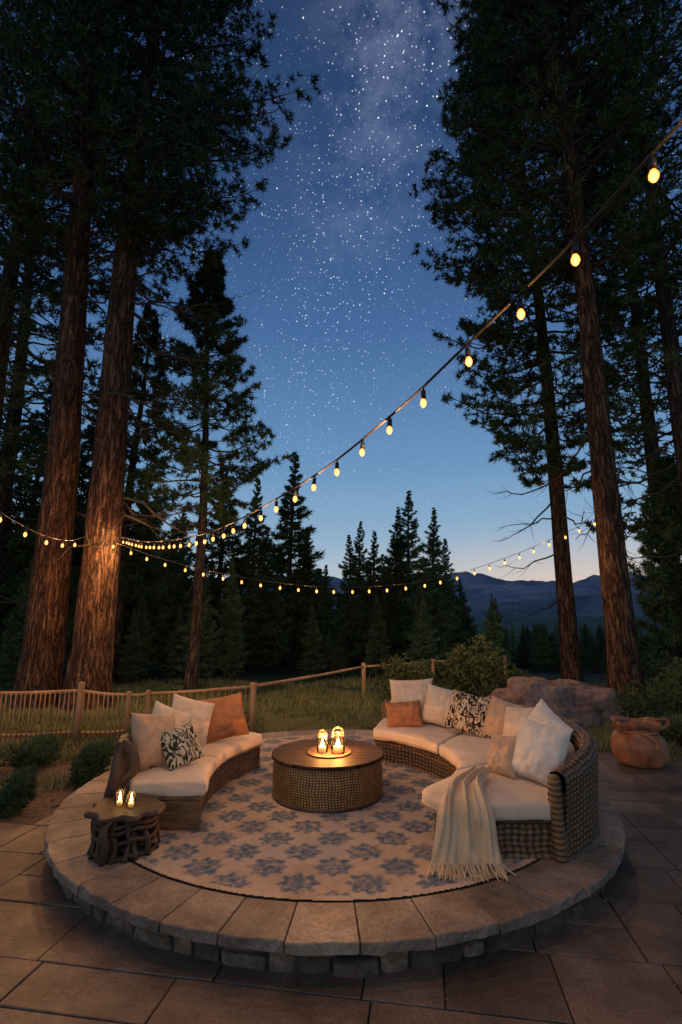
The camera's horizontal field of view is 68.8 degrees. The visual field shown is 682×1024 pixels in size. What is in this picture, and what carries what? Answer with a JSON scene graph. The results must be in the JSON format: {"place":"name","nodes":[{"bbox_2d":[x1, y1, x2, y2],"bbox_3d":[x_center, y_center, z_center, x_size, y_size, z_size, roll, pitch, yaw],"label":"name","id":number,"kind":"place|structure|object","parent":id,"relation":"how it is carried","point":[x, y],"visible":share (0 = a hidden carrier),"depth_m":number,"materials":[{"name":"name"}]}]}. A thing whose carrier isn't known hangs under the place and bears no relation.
{"place":"outdoors","nodes":[
{"label":"outdoors","id":0,"kind":"place"},
{"bbox_2d":[0,752,681,1023],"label":"stone patio","id":1,"kind":"structure","parent":0,"point":[563,974],"depth_m":3.24,"materials":[{"name":"stone"}]},
{"bbox_2d":[610,715,669,768],"bbox_3d":[4.730,3.643,7.951,0.845,0.732,0.798,9,-15,-37],"label":"terracotta pot","id":2,"kind":"object","parent":1,"relation":"on","point":[638,743],"visible":1,"depth_m":7.71,"materials":[{"name":"orange ceramic"}]},
{"bbox_2d":[0,672,681,791],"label":"grass","id":3,"kind":"structure","parent":0,"point":[370,704],"depth_m":12.76,"materials":[{"name":"green plant"}]},
{"bbox_2d":[0,665,681,1020],"bbox_3d":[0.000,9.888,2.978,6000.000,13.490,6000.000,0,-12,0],"label":"ground","id":4,"kind":"structure","parent":0,"point":[40,809],"depth_m":12.52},
{"bbox_2d":[0,762,41,817],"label":"juniper shrub","id":5,"kind":"object","parent":4,"relation":"on","point":[22,785],"visible":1,"depth_m":6.03,"materials":[{"name":"green plant"}]},
{"bbox_2d":[0,732,68,770],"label":"juniper shrub","id":6,"kind":"object","parent":4,"relation":"on","point":[38,750],"visible":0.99,"depth_m":7.71,"materials":[{"name":"green plant"}]},
{"bbox_2d":[0,382,81,642],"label":"fir tree","id":7,"kind":"object","parent":4,"relation":"on","point":[33,499],"visible":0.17,"depth_m":25.73,"materials":[{"name":"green plant"}]},
{"bbox_2d":[0,88,143,636],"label":"ponderosa pine","id":8,"kind":"object","parent":4,"relation":"on","point":[6,499],"visible":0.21,"depth_m":23.28,"materials":[{"name":"green plant"}]},
{"bbox_2d":[0,0,160,615],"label":"ponderosa pine","id":9,"kind":"object","parent":4,"relation":"on","point":[9,283],"visible":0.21,"depth_m":18.84,"materials":[{"name":"green plant"}]},
{"bbox_2d":[2,379,160,655],"bbox_3d":[-14.487,0.529,28.642,8.665,17.685,7.916,-9,-15,35],"label":"fir tree","id":10,"kind":"object","parent":4,"relation":"on","point":[77,552],"visible":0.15,"depth_m":27.83,"materials":[{"name":"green plant"}]},
{"bbox_2d":[66,736,115,788],"bbox_3d":[-3.641,3.607,7.176,0.700,0.687,0.780,0,-12,0],"label":"juniper shrub","id":11,"kind":"object","parent":4,"relation":"on","point":[89,763],"visible":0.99,"depth_m":7.09,"materials":[{"name":"green plant"}]},
{"bbox_2d":[122,725,131,735],"bbox_3d":[-3.127,4.021,8.876,1.362,0.586,1.421,0,-12,0],"label":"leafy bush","id":12,"kind":"object","parent":4,"relation":"on","point":[128,731],"depth_m":8.54,"materials":[{"name":"green plant"}]},
{"bbox_2d":[69,304,193,679],"bbox_3d":[-10.487,-1.665,25.087,6.475,19.736,6.484,0,-12,0],"label":"ponderosa pine","id":13,"kind":"object","parent":4,"relation":"on","point":[140,382],"visible":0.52,"depth_m":24.55,"materials":[{"name":"green plant"}]},
{"bbox_2d":[0,0,270,710],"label":"ponderosa pine","id":14,"kind":"object","parent":4,"relation":"on","point":[40,666],"visible":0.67,"depth_m":15.38,"materials":[{"name":"green plant"}]},
{"bbox_2d":[122,484,163,661],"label":"fir tree","id":15,"kind":"object","parent":4,"relation":"on","point":[127,624],"visible":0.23,"depth_m":29.46,"materials":[{"name":"green plant"}]},
{"bbox_2d":[0,0,323,712],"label":"ponderosa pine","id":16,"kind":"object","parent":4,"relation":"on","point":[90,663],"visible":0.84,"depth_m":15.33,"materials":[{"name":"green plant"}]},
{"bbox_2d":[0,512,83,547],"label":"string lights","id":17,"kind":"object","parent":16,"relation":"attached to","point":[46,541],"visible":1,"depth_m":10.31},
{"bbox_2d":[135,526,193,671],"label":"fir tree","id":18,"kind":"object","parent":4,"relation":"on","point":[160,621],"visible":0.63,"depth_m":29.00,"materials":[{"name":"green plant"}]},
{"bbox_2d":[125,249,296,689],"bbox_3d":[-5.008,-2.192,18.678,6.813,17.890,5.417,0,-12,0],"label":"pine tree","id":19,"kind":"object","parent":4,"relation":"on","point":[212,284],"visible":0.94,"depth_m":18.51,"materials":[{"name":"green plant"}]},
{"bbox_2d":[158,461,271,667],"bbox_3d":[-7.543,3.128,30.933,6.642,13.524,6.068,10,-16,-38],"label":"fir tree","id":20,"kind":"object","parent":4,"relation":"on","point":[222,550],"visible":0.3,"depth_m":30.26,"materials":[{"name":"green plant"}]},
{"bbox_2d":[219,480,279,665],"bbox_3d":[-5.889,4.021,33.702,4.638,13.332,4.446,0,-12,0],"label":"fir tree","id":21,"kind":"object","parent":4,"relation":"on","point":[254,527],"visible":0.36,"depth_m":34.24,"materials":[{"name":"green plant"}]},
{"bbox_2d":[0,656,506,743],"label":"wooden fence","id":22,"kind":"object","parent":4,"relation":"on","point":[81,692],"visible":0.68,"depth_m":9.52,"materials":[{"name":"brown wood"}]},
{"bbox_2d":[226,526,294,668],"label":"fir tree","id":23,"kind":"object","parent":4,"relation":"on","point":[259,614],"visible":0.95,"depth_m":29.06,"materials":[{"name":"green plant"}]},
{"bbox_2d":[255,453,334,668],"bbox_3d":[-3.337,3.243,33.964,6.156,15.415,5.984,0,-12,0],"label":"fir tree","id":24,"kind":"object","parent":4,"relation":"on","point":[289,527],"visible":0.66,"depth_m":33.90,"materials":[{"name":"green plant"}]},
{"bbox_2d":[273,527,343,668],"bbox_3d":[-2.232,5.637,32.467,4.568,9.571,4.173,-3,-12,12],"label":"fir tree","id":25,"kind":"object","parent":4,"relation":"on","point":[312,574],"visible":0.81,"depth_m":32.10,"materials":[{"name":"green plant"}]},
{"bbox_2d":[315,565,349,667],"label":"fir tree","id":26,"kind":"object","parent":4,"relation":"on","point":[337,611],"visible":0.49,"depth_m":34.09,"materials":[{"name":"green plant"}]},
{"bbox_2d":[44,729,625,983],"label":"round stone platform","id":27,"kind":"structure","parent":4,"relation":"on","point":[358,938],"depth_m":3.53,"materials":[{"name":"grey stone"}]},
{"bbox_2d":[83,793,165,866],"bbox_3d":[-1.951,2.829,4.459,0.650,0.370,0.693,9,-15,-35],"label":"rustic side table","id":28,"kind":"object","parent":27,"relation":"on","point":[105,815],"visible":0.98,"depth_m":4.30,"materials":[{"name":"brown wood"}]},
{"bbox_2d":[114,789,124,806],"bbox_3d":[-2.000,2.577,4.507,0.084,0.135,0.084,0,-12,0],"label":"votive candle","id":29,"kind":"object","parent":28,"relation":"on","point":[119,802],"visible":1,"depth_m":4.50,"materials":[{"name":"clear glass"}]},
{"bbox_2d":[126,790,135,807],"bbox_3d":[-1.880,2.570,4.468,0.080,0.133,0.080,0,-12,0],"label":"votive candle","id":30,"kind":"object","parent":28,"relation":"on","point":[130,804],"visible":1,"depth_m":4.46,"materials":[{"name":"clear glass"}]},
{"bbox_2d":[122,735,536,900],"bbox_3d":[-0.060,3.385,6.225,5.340,0.001,5.340,0,-12,0],"label":"round rug","id":31,"kind":"object","parent":27,"relation":"on","point":[251,836],"visible":0.35,"depth_m":4.48,"materials":[{"name":"fabric"}]},
{"bbox_2d":[103,732,261,831],"bbox_3d":[-1.747,2.959,6.170,1.315,0.848,2.895,0,-12,0],"label":"curved wood sofa","id":32,"kind":"object","parent":31,"relation":"on","point":[185,793],"visible":0.66,"depth_m":4.94,"materials":[{"name":"beige fabric"}]},
{"bbox_2d":[131,713,174,766],"bbox_3d":[-2.029,2.466,5.400,0.288,0.560,0.520,-35,-38,30],"label":"throw pillow","id":33,"kind":"object","parent":32,"relation":"on","point":[147,729],"visible":0.69,"depth_m":5.28,"materials":[{"name":"beige fabric"}]},
{"bbox_2d":[152,700,192,727],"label":"throw pillow","id":34,"kind":"object","parent":32,"relation":"on","point":[182,718],"visible":0.16,"depth_m":5.76,"materials":[{"name":"beige fabric"}]},
{"bbox_2d":[158,721,204,770],"bbox_3d":[-1.739,2.538,5.404,0.420,0.420,0.224,-5,-36,-48],"label":"patterned throw pillow","id":35,"kind":"object","parent":32,"relation":"on","point":[180,746],"visible":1,"depth_m":5.33,"materials":[{"name":"multicoloured fabric"}]},
{"bbox_2d":[171,693,215,747],"bbox_3d":[-1.897,2.626,6.241,0.560,0.580,0.285,24,-44,-21],"label":"throw pillow","id":36,"kind":"object","parent":32,"relation":"on","point":[201,712],"visible":0.56,"depth_m":6.22,"materials":[{"name":"beige fabric"}]},
{"bbox_2d":[198,692,248,743],"bbox_3d":[-1.548,2.707,6.571,0.600,0.560,0.276,0,-35,-30],"label":"rust throw pillow","id":37,"kind":"object","parent":32,"relation":"on","point":[228,720],"visible":0.87,"depth_m":6.49,"materials":[{"name":"fabric"}]},
{"bbox_2d":[271,738,383,813],"bbox_3d":[-0.157,3.087,5.911,1.336,0.456,1.336,0,-12,0],"label":"round coffee table","id":38,"kind":"object","parent":31,"relation":"on","point":[303,780],"visible":0.97,"depth_m":5.42,"materials":[{"name":"brown wicker"}]},
{"bbox_2d":[307,744,350,757],"bbox_3d":[-0.140,2.852,5.941,0.527,0.012,0.620,0,-12,0],"label":"serving tray","id":39,"kind":"object","parent":38,"relation":"on","point":[311,751],"visible":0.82,"depth_m":5.85,"materials":[{"name":"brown wood"}]},
{"bbox_2d":[317,730,327,753],"bbox_3d":[-0.220,2.723,5.918,0.132,0.251,0.132,0,-12,0],"label":"candle jar","id":40,"kind":"object","parent":39,"relation":"on","point":[322,748],"visible":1,"depth_m":5.91,"materials":[{"name":"clear glass"}]},
{"bbox_2d":[331,727,344,754],"bbox_3d":[-0.035,2.700,5.903,0.168,0.289,0.168,0,-12,0],"label":"candle jar","id":41,"kind":"object","parent":39,"relation":"on","point":[337,749],"visible":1,"depth_m":5.90,"materials":[{"name":"clear glass"}]},
{"bbox_2d":[373,700,599,862],"bbox_3d":[1.615,2.966,6.245,2.291,0.833,4.091,0,-12,0],"label":"curved wicker sofa","id":42,"kind":"object","parent":31,"relation":"on","point":[557,818],"visible":0.49,"depth_m":4.59,"materials":[{"name":"beige fabric"}]},
{"bbox_2d":[385,700,422,727],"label":"rust throw pillow","id":43,"kind":"object","parent":42,"relation":"on","point":[403,714],"visible":1,"depth_m":7.32,"materials":[{"name":"fabric"}]},
{"bbox_2d":[389,678,431,714],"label":"throw pillow","id":44,"kind":"object","parent":42,"relation":"on","point":[407,690],"visible":0.51,"depth_m":7.71,"materials":[{"name":"beige fabric"}]},
{"bbox_2d":[421,683,455,729],"bbox_3d":[1.498,2.887,7.402,0.560,0.560,0.279,4,-31,30],"label":"throw pillow","id":45,"kind":"object","parent":42,"relation":"on","point":[437,705],"visible":0.71,"depth_m":7.34,"materials":[{"name":"beige fabric"}]},
{"bbox_2d":[443,689,490,737],"bbox_3d":[1.778,2.772,6.867,0.640,0.540,0.269,1,-36,35],"label":"leopard throw pillow","id":46,"kind":"object","parent":42,"relation":"on","point":[467,712],"visible":0.84,"depth_m":6.79,"materials":[{"name":"fabric"}]},
{"bbox_2d":[426,765,515,881],"bbox_3d":[1.277,2.673,4.366,0.605,0.593,1.338,-8,-15,34],"label":"throw blanket","id":47,"kind":"object","parent":42,"relation":"on","point":[465,831],"visible":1,"depth_m":4.12,"materials":[{"name":"fabric"}]},
{"bbox_2d":[487,733,516,778],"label":"throw pillow","id":48,"kind":"object","parent":42,"relation":"on","point":[500,754],"visible":0.85,"depth_m":5.02,"materials":[{"name":"beige fabric"}]},
{"bbox_2d":[484,696,524,736],"bbox_3d":[2.113,2.725,6.515,0.283,0.520,0.500,33,-20,-31],"label":"throw pillow","id":49,"kind":"object","parent":42,"relation":"on","point":[494,718],"visible":0.5,"depth_m":6.49,"materials":[{"name":"beige fabric"}]},
{"bbox_2d":[503,706,534,735],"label":"throw pillow","id":50,"kind":"object","parent":42,"relation":"on","point":[513,717],"visible":0.44,"depth_m":6.06,"materials":[{"name":"beige fabric"}]},
{"bbox_2d":[512,716,571,785],"bbox_3d":[1.950,2.355,4.882,0.341,0.560,0.520,37,-25,-33],"label":"throw pillow","id":51,"kind":"object","parent":42,"relation":"on","point":[540,753],"visible":0.9,"depth_m":4.77,"materials":[{"name":"white fabric"}]},
{"bbox_2d":[527,698,572,731],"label":"throw pillow","id":52,"kind":"object","parent":42,"relation":"on","point":[542,712],"visible":0.35,"depth_m":5.58,"materials":[{"name":"white fabric"}]},
{"bbox_2d":[0,733,680,807],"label":"gravel","id":53,"kind":"structure","parent":4,"relation":"on","point":[55,805],"depth_m":6.75,"materials":[{"name":"gravel"}]},
{"bbox_2d":[0,492,681,688],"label":"distant forest","id":54,"kind":"object","parent":4,"relation":"on","point":[538,648],"visible":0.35,"depth_m":23.79,"materials":[{"name":"green plant"}]},
{"bbox_2d":[328,535,374,665],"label":"fir tree","id":55,"kind":"object","parent":4,"relation":"on","point":[352,651],"visible":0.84,"depth_m":34.98,"materials":[{"name":"green plant"}]},
{"bbox_2d":[338,521,385,665],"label":"fir tree","id":56,"kind":"object","parent":4,"relation":"on","point":[363,565],"visible":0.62,"depth_m":35.38,"materials":[{"name":"green plant"}]},
{"bbox_2d":[351,531,395,657],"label":"fir tree","id":57,"kind":"object","parent":4,"relation":"on","point":[372,579],"visible":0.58,"depth_m":36.60,"materials":[{"name":"green plant"}]},
{"bbox_2d":[377,554,403,663],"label":"fir tree","id":58,"kind":"object","parent":4,"relation":"on","point":[382,555],"visible":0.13,"depth_m":37.34,"materials":[{"name":"green plant"}]},
{"bbox_2d":[379,507,422,658],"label":"fir tree","id":59,"kind":"object","parent":4,"relation":"on","point":[397,552],"visible":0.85,"depth_m":35.13,"materials":[{"name":"green plant"}]},
{"bbox_2d":[374,652,435,701],"bbox_3d":[1.957,4.925,14.650,2.019,1.542,1.852,0,-12,0],"label":"leafy bush","id":60,"kind":"object","parent":4,"relation":"on","point":[419,673],"visible":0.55,"depth_m":14.63,"materials":[{"name":"green plant"}]},
{"bbox_2d":[379,490,460,660],"bbox_3d":[5.116,4.940,36.871,6.577,13.524,5.829,0,-12,0],"label":"fir tree","id":61,"kind":"object","parent":4,"relation":"on","point":[414,554],"visible":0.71,"depth_m":36.31,"materials":[{"name":"green plant"}]},
{"bbox_2d":[412,507,471,658],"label":"fir tree","id":62,"kind":"object","parent":4,"relation":"on","point":[433,552],"visible":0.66,"depth_m":36.39,"materials":[{"name":"green plant"}]},
{"bbox_2d":[426,538,477,665],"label":"fir tree","id":63,"kind":"object","parent":4,"relation":"on","point":[451,602],"visible":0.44,"depth_m":37.17,"materials":[{"name":"green plant"}]},
{"bbox_2d":[454,578,480,655],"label":"fir tree","id":64,"kind":"object","parent":4,"relation":"on","point":[470,627],"visible":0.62,"depth_m":36.87,"materials":[{"name":"green plant"}]},
{"bbox_2d":[432,634,510,696],"bbox_3d":[3.772,4.600,14.440,1.633,2.120,2.289,8,-15,-33],"label":"leafy bush","id":65,"kind":"object","parent":4,"relation":"on","point":[472,674],"visible":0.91,"depth_m":14.40,"materials":[{"name":"green plant"}]},
{"bbox_2d":[482,660,532,696],"bbox_3d":[4.847,5.056,14.766,1.618,1.392,2.151,5,-13,-21],"label":"leafy bush","id":66,"kind":"object","parent":4,"relation":"on","point":[513,671],"visible":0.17,"depth_m":14.75,"materials":[{"name":"green plant"}]},
{"bbox_2d":[407,0,674,682],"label":"ponderosa pine","id":67,"kind":"object","parent":4,"relation":"on","point":[549,444],"visible":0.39,"depth_m":22.26,"materials":[{"name":"green plant"}]},
{"bbox_2d":[432,0,681,703],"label":"ponderosa pine","id":68,"kind":"object","parent":4,"relation":"on","point":[623,663],"visible":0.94,"depth_m":15.94,"materials":[{"name":"green plant"}]},
{"bbox_2d":[485,676,631,727],"bbox_3d":[5.045,4.730,12.091,4.376,1.462,2.814,0,-12,0],"label":"boulder","id":69,"kind":"object","parent":4,"relation":"on","point":[581,704],"visible":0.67,"depth_m":11.42,"materials":[{"name":"stone"}]},
{"bbox_2d":[510,0,681,563],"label":"ponderosa pine","id":70,"kind":"object","parent":4,"relation":"on","point":[669,348],"visible":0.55,"depth_m":17.20,"materials":[{"name":"green plant"}]},
{"bbox_2d":[537,62,681,656],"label":"ponderosa pine","id":71,"kind":"object","parent":4,"relation":"on","point":[654,441],"visible":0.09,"depth_m":23.25,"materials":[{"name":"green plant"}]},
{"bbox_2d":[614,676,680,717],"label":"leafy bush","id":72,"kind":"object","parent":4,"relation":"on","point":[640,710],"visible":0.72,"depth_m":11.08,"materials":[{"name":"green plant"}]},
{"bbox_2d":[627,452,681,677],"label":"pine tree","id":73,"kind":"object","parent":4,"relation":"on","point":[662,526],"visible":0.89,"depth_m":17.02,"materials":[{"name":"green plant"}]},
{"bbox_2d":[641,715,681,746],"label":"leafy bush","id":74,"kind":"object","parent":4,"relation":"on","point":[676,733],"visible":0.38,"depth_m":9.20,"materials":[{"name":"green plant"}]},
{"bbox_2d":[642,646,681,708],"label":"leafy bush","id":75,"kind":"object","parent":4,"relation":"on","point":[650,670],"visible":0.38,"depth_m":13.82,"materials":[{"name":"green plant"}]},
{"bbox_2d":[645,657,681,714],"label":"leafy bush","id":76,"kind":"object","parent":4,"relation":"on","point":[678,678],"visible":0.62,"depth_m":12.22,"materials":[{"name":"green plant"}]},
{"bbox_2d":[0,0,681,582],"label":"sky","id":77,"kind":"structure","parent":0,"point":[341,316],"materials":[{"name":"blue"}]},
{"bbox_2d":[101,517,598,593],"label":"string lights","id":78,"kind":"object","parent":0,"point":[352,591],"visible":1,"depth_m":13.47,"materials":[{"name":"black rubber"}]},
{"bbox_2d":[121,119,681,548],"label":"string lights","id":79,"kind":"object","parent":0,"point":[654,174],"visible":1,"depth_m":3.11},
{"bbox_2d":[221,572,646,603],"bbox_3d":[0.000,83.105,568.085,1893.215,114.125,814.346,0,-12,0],"label":"mountain","id":80,"kind":"structure","parent":0,"point":[479,588],"depth_m":768.39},
{"bbox_2d":[331,592,662,616],"bbox_3d":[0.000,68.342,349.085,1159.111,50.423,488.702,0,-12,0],"label":"mountain","id":81,"kind":"structure","parent":0,"point":[588,605],"depth_m":471.17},
{"bbox_2d":[470,616,665,645],"bbox_3d":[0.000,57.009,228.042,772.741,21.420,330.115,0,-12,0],"label":"hill","id":82,"kind":"structure","parent":0,"point":[592,622],"depth_m":303.31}
]}

